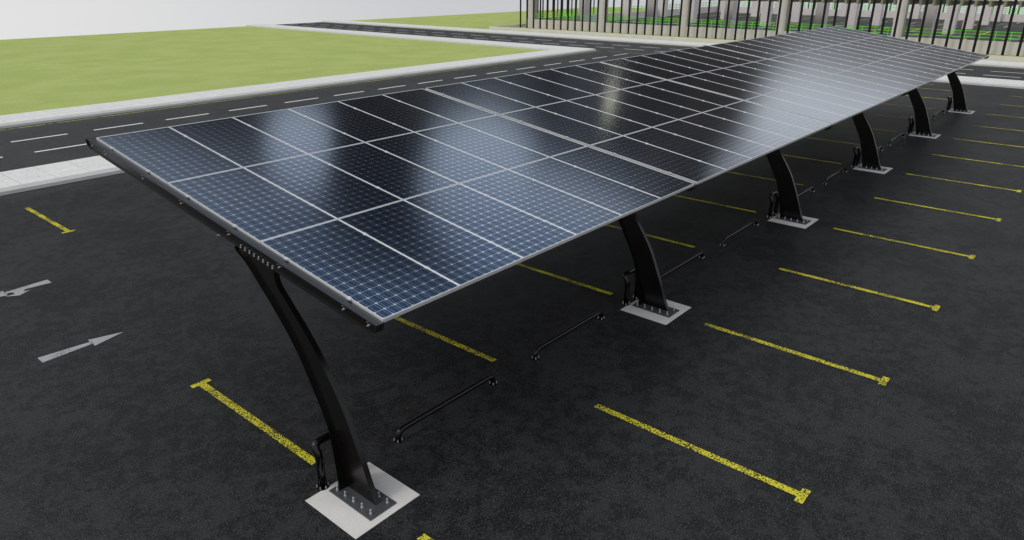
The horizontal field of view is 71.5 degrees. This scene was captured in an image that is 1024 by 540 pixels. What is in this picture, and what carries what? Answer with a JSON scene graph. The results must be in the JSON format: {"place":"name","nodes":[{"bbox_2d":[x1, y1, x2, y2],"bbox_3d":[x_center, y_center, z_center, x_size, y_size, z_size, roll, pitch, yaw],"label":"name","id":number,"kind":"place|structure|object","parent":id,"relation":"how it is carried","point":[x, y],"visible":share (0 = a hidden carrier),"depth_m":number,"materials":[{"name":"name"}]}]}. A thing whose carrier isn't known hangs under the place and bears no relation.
{"place":"outdoors","nodes":[
{"label":"outdoors","id":0,"kind":"place"},
{"bbox_2d":[0,24,595,128],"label":"pavement","id":1,"kind":"structure","parent":0,"point":[44,116],"depth_m":36.51,"materials":[{"name":"concrete"}]},
{"bbox_2d":[0,82,1023,539],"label":"parking lot","id":2,"kind":"structure","parent":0,"point":[128,432],"depth_m":10.05,"materials":[{"name":"black asphalt"}]},
{"bbox_2d":[0,280,50,296],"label":"direction arrow","id":3,"kind":"object","parent":2,"relation":"on","point":[18,291],"visible":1,"depth_m":12.72,"materials":[{"name":"white paint"}]},
{"bbox_2d":[25,207,75,232],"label":"parking line","id":4,"kind":"object","parent":2,"relation":"on","point":[66,230],"visible":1,"depth_m":16.31,"materials":[{"name":"yellow paint"}]},
{"bbox_2d":[38,332,121,362],"bbox_3d":[-6.513,1.147,10.801,0.280,0.001,1.180,18,29,37],"label":"direction arrow","id":5,"kind":"object","parent":2,"relation":"on","point":[94,341],"visible":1,"depth_m":10.71,"materials":[{"name":"white paint"}]},
{"bbox_2d":[190,378,315,464],"bbox_3d":[-3.297,1.887,9.015,2.710,0.001,0.270,18,29,37],"label":"parking line","id":6,"kind":"object","parent":2,"relation":"on","point":[277,436],"visible":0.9,"depth_m":8.94,"materials":[{"name":"yellow paint"}]},
{"bbox_2d":[311,431,329,490],"bbox_3d":[-1.990,2.064,7.850,0.197,0.567,0.490,18,29,37],"label":"guard hoop","id":7,"kind":"object","parent":2,"relation":"on","point":[322,484],"visible":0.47,"depth_m":7.70,"materials":[{"name":"black paint"}]},
{"bbox_2d":[305,462,419,538],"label":"concrete pad","id":8,"kind":"object","parent":2,"relation":"on","point":[348,519],"visible":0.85,"depth_m":7.55,"materials":[{"name":"grey concrete"}]},
{"bbox_2d":[417,534,432,539],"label":"parking line","id":9,"kind":"object","parent":2,"relation":"on","point":[424,537],"visible":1,"depth_m":7.10,"materials":[{"name":"yellow paint"}]},
{"bbox_2d":[393,375,496,442],"bbox_3d":[-0.818,1.735,9.166,0.120,0.167,1.834,18,29,37],"label":"wheel stop rail","id":10,"kind":"object","parent":2,"relation":"on","point":[427,413],"visible":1,"depth_m":9.03,"materials":[{"name":"black metal"}]},
{"bbox_2d":[393,317,496,361],"bbox_3d":[-1.281,0.987,11.186,2.710,0.001,0.270,18,29,37],"label":"parking line","id":11,"kind":"object","parent":2,"relation":"on","point":[455,343],"visible":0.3,"depth_m":10.98,"materials":[{"name":"yellow paint"}]},
{"bbox_2d":[85,26,988,520],"bbox_3d":[6.514,-4.140,19.490,6.185,3.120,31.354,18,29,37],"label":"solar carport","id":12,"kind":"object","parent":2,"relation":"on","point":[371,214],"visible":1,"depth_m":10.68,"materials":[{"name":"glass"}]},
{"bbox_2d":[516,263,612,294],"bbox_3d":[0.735,0.087,13.357,2.710,0.001,0.270,18,29,37],"label":"parking line","id":13,"kind":"object","parent":2,"relation":"on","point":[568,280],"visible":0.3,"depth_m":13.14,"materials":[{"name":"yellow paint"}]},
{"bbox_2d":[531,311,604,359],"bbox_3d":[0.902,0.967,11.018,0.120,0.167,1.834,18,29,37],"label":"wheel stop rail","id":14,"kind":"object","parent":2,"relation":"on","point":[535,356],"visible":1,"depth_m":10.88,"materials":[{"name":"black metal"}]},
{"bbox_2d":[622,267,637,305],"bbox_3d":[2.047,0.262,12.198,0.197,0.567,0.490,18,29,37],"label":"guard hoop","id":15,"kind":"object","parent":2,"relation":"on","point":[626,301],"visible":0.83,"depth_m":12.09,"materials":[{"name":"black paint"}]},
{"bbox_2d":[605,224,695,247],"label":"parking line","id":16,"kind":"object","parent":2,"relation":"on","point":[656,237],"visible":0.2,"depth_m":15.16,"materials":[{"name":"yellow paint"}]},
{"bbox_2d":[621,299,690,324],"bbox_3d":[2.431,0.674,12.011,0.863,0.054,0.864,18,29,37],"label":"concrete pad","id":17,"kind":"object","parent":2,"relation":"on","point":[655,317],"visible":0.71,"depth_m":11.86,"materials":[{"name":"grey concrete"}]},
{"bbox_2d":[660,251,704,278],"bbox_3d":[3.219,-0.066,13.513,0.120,0.167,1.834,18,29,37],"label":"wheel stop rail","id":18,"kind":"object","parent":2,"relation":"on","point":[700,254],"visible":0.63,"depth_m":13.51,"materials":[{"name":"black metal"}]},
{"bbox_2d":[594,404,810,503],"bbox_3d":[2.136,2.110,8.478,2.735,0.001,0.270,18,29,37],"label":"parking line","id":19,"kind":"object","parent":2,"relation":"on","point":[802,495],"visible":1,"depth_m":8.29,"materials":[{"name":"yellow paint"}]},
{"bbox_2d":[673,195,755,211],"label":"parking line","id":20,"kind":"object","parent":2,"relation":"on","point":[714,203],"visible":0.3,"depth_m":17.52,"materials":[{"name":"yellow paint"}]},
{"bbox_2d":[720,219,758,246],"bbox_3d":[4.939,-0.834,15.366,0.120,0.167,1.834,18,29,37],"label":"wheel stop rail","id":21,"kind":"object","parent":2,"relation":"on","point":[725,238],"visible":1,"depth_m":15.22,"materials":[{"name":"black metal"}]},
{"bbox_2d":[727,171,802,185],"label":"parking line","id":22,"kind":"object","parent":2,"relation":"on","point":[759,177],"visible":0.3,"depth_m":19.88,"materials":[{"name":"yellow paint"}]},
{"bbox_2d":[767,191,778,217],"bbox_3d":[6.084,-1.539,16.545,0.197,0.567,0.490,18,29,37],"label":"guard hoop","id":23,"kind":"object","parent":2,"relation":"on","point":[771,198],"visible":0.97,"depth_m":16.47,"materials":[{"name":"black paint"}]},
{"bbox_2d":[768,213,818,228],"bbox_3d":[6.468,-1.127,16.359,0.863,0.054,0.864,18,29,37],"label":"concrete pad","id":24,"kind":"object","parent":2,"relation":"on","point":[773,219],"visible":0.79,"depth_m":16.18,"materials":[{"name":"grey concrete"}]},
{"bbox_2d":[704,323,889,385],"bbox_3d":[4.153,1.210,10.649,2.735,0.001,0.270,18,29,37],"label":"parking line","id":25,"kind":"object","parent":2,"relation":"on","point":[884,380],"visible":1,"depth_m":10.49,"materials":[{"name":"yellow paint"}]},
{"bbox_2d":[798,186,814,196],"bbox_3d":[7.256,-1.868,17.860,0.120,0.167,1.834,18,29,37],"label":"wheel stop rail","id":26,"kind":"object","parent":2,"relation":"on","point":[811,188],"visible":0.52,"depth_m":18.09,"materials":[{"name":"black metal"}]},
{"bbox_2d":[782,154,841,163],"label":"parking line","id":27,"kind":"object","parent":2,"relation":"on","point":[812,159],"visible":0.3,"depth_m":21.71,"materials":[{"name":"yellow paint"}]},
{"bbox_2d":[805,137,860,144],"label":"parking line","id":28,"kind":"object","parent":2,"relation":"on","point":[831,140],"visible":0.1,"depth_m":24.14,"materials":[{"name":"yellow paint"}]},
{"bbox_2d":[823,167,846,184],"bbox_3d":[8.976,-2.635,19.713,0.120,0.167,1.834,18,29,37],"label":"wheel stop rail","id":29,"kind":"object","parent":2,"relation":"on","point":[834,174],"visible":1,"depth_m":19.53,"materials":[{"name":"black metal"}]},
{"bbox_2d":[851,146,860,167],"bbox_3d":[10.121,-3.340,20.892,0.197,0.567,0.490,18,29,37],"label":"guard hoop","id":30,"kind":"object","parent":2,"relation":"on","point":[856,158],"visible":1,"depth_m":20.81,"materials":[{"name":"black paint"}]},
{"bbox_2d":[779,268,940,310],"bbox_3d":[6.169,0.310,12.820,2.735,0.001,0.270,18,29,37],"label":"parking line","id":31,"kind":"object","parent":2,"relation":"on","point":[935,307],"visible":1,"depth_m":12.73,"materials":[{"name":"yellow paint"}]},
{"bbox_2d":[853,164,892,173],"bbox_3d":[10.505,-2.928,20.706,0.863,0.054,0.864,18,29,37],"label":"concrete pad","id":32,"kind":"object","parent":2,"relation":"on","point":[875,171],"visible":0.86,"depth_m":20.54,"materials":[{"name":"grey concrete"}]},
{"bbox_2d":[887,133,904,145],"bbox_3d":[13.013,-4.436,24.060,0.120,0.167,1.834,18,29,37],"label":"wheel stop rail","id":33,"kind":"object","parent":2,"relation":"on","point":[896,137],"visible":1,"depth_m":23.89,"materials":[{"name":"black metal"}]},
{"bbox_2d":[833,228,974,258],"bbox_3d":[8.185,-0.590,14.991,2.735,0.001,0.270,18,29,37],"label":"parking line","id":34,"kind":"object","parent":2,"relation":"on","point":[971,256],"visible":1,"depth_m":14.85,"materials":[{"name":"yellow paint"}]},
{"bbox_2d":[906,117,914,133],"bbox_3d":[14.158,-5.141,25.239,0.197,0.567,0.490,18,29,37],"label":"guard hoop","id":35,"kind":"object","parent":2,"relation":"on","point":[911,124],"visible":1,"depth_m":25.15,"materials":[{"name":"black paint"}]},
{"bbox_2d":[909,132,939,138],"bbox_3d":[14.542,-4.730,25.053,0.863,0.054,0.864,18,29,37],"label":"concrete pad","id":36,"kind":"object","parent":2,"relation":"on","point":[937,136],"visible":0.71,"depth_m":24.82,"materials":[{"name":"grey concrete"}]},
{"bbox_2d":[874,197,1000,220],"bbox_3d":[10.201,-1.489,17.163,2.735,0.001,0.270,18,29,37],"label":"parking line","id":37,"kind":"object","parent":2,"relation":"on","point":[998,219],"visible":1,"depth_m":17.08,"materials":[{"name":"yellow paint"}]},
{"bbox_2d":[932,109,944,118],"bbox_3d":[17.050,-6.238,28.407,0.120,0.167,1.834,18,29,37],"label":"wheel stop rail","id":38,"kind":"object","parent":2,"relation":"on","point":[942,111],"visible":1,"depth_m":28.14,"materials":[{"name":"black metal"}]},
{"bbox_2d":[945,96,951,110],"bbox_3d":[18.195,-6.943,29.586,0.197,0.567,0.490,18,29,37],"label":"guard hoop","id":39,"kind":"object","parent":2,"relation":"on","point":[949,98],"visible":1,"depth_m":29.49,"materials":[{"name":"black paint"}]},
{"bbox_2d":[948,109,974,113],"bbox_3d":[18.579,-6.531,29.400,0.863,0.054,0.864,18,29,37],"label":"concrete pad","id":40,"kind":"object","parent":2,"relation":"on","point":[960,112],"visible":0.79,"depth_m":29.16,"materials":[{"name":"grey concrete"}]},
{"bbox_2d":[907,173,1021,191],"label":"parking line","id":41,"kind":"object","parent":2,"relation":"on","point":[967,183],"visible":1,"depth_m":19.21,"materials":[{"name":"yellow paint"}]},
{"bbox_2d":[932,154,1023,166],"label":"parking line","id":42,"kind":"object","parent":2,"relation":"on","point":[978,160],"visible":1,"depth_m":21.60,"materials":[{"name":"yellow paint"}]},
{"bbox_2d":[954,138,1020,146],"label":"parking line","id":43,"kind":"object","parent":2,"relation":"on","point":[987,142],"visible":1,"depth_m":23.92,"materials":[{"name":"yellow paint"}]},
{"bbox_2d":[0,7,1023,114],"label":"ground","id":44,"kind":"structure","parent":0,"point":[42,73],"depth_m":48.79,"materials":[{"name":"green plant"}]},
{"bbox_2d":[489,24,1023,61],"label":"wall","id":45,"kind":"structure","parent":44,"relation":"on","point":[991,57],"depth_m":63.96,"materials":[{"name":"concrete"}]},
{"bbox_2d":[0,22,1023,171],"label":"road","id":46,"kind":"structure","parent":0,"point":[18,154],"depth_m":33.02,"materials":[{"name":"black asphalt"}]},
{"bbox_2d":[12,134,64,141],"bbox_3d":[-16.340,-4.574,24.602,0.130,0.001,1.760,18,29,37],"label":"lane marking","id":47,"kind":"object","parent":46,"relation":"on","point":[37,138],"visible":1,"depth_m":24.50,"materials":[{"name":"white paint"}]},
{"bbox_2d":[36,144,85,151],"bbox_3d":[-14.617,-4.008,23.236,0.130,0.001,1.760,18,29,37],"label":"lane marking","id":48,"kind":"object","parent":46,"relation":"on","point":[61,147],"visible":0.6,"depth_m":23.15,"materials":[{"name":"white paint"}]},
{"bbox_2d":[96,123,141,129],"bbox_3d":[-14.621,-5.341,26.453,0.130,0.001,1.760,18,29,37],"label":"lane marking","id":49,"kind":"object","parent":46,"relation":"on","point":[120,126],"visible":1,"depth_m":26.45,"materials":[{"name":"white paint"}]},
{"bbox_2d":[165,113,208,119],"bbox_3d":[-12.902,-6.108,28.304,0.130,0.001,1.760,18,29,37],"label":"lane marking","id":50,"kind":"object","parent":46,"relation":"on","point":[186,116],"visible":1,"depth_m":28.32,"materials":[{"name":"white paint"}]},
{"bbox_2d":[5,51,596,129],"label":"edge line","id":51,"kind":"object","parent":46,"relation":"on","point":[264,95],"visible":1,"depth_m":32.73,"materials":[{"name":"white paint"}]},
{"bbox_2d":[325,22,1019,68],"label":"edge line","id":52,"kind":"object","parent":46,"relation":"on","point":[612,41],"visible":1,"depth_m":62.85,"materials":[{"name":"white paint"}]},
{"bbox_2d":[0,75,1023,195],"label":"pavement","id":53,"kind":"structure","parent":0,"point":[37,177],"depth_m":19.85,"materials":[{"name":"concrete"}]},
{"bbox_2d":[0,0,1023,39],"label":"sky","id":54,"kind":"structure","parent":0,"point":[19,19],"materials":[{"name":"white"}]},
{"bbox_2d":[322,20,1023,67],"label":"pavement","id":55,"kind":"structure","parent":0,"point":[1009,64],"depth_m":63.67,"materials":[{"name":"concrete"}]},
{"bbox_2d":[520,0,1023,55],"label":"fence","id":56,"kind":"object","parent":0,"point":[986,31],"depth_m":67.93,"materials":[{"name":"metal"}]}
]}

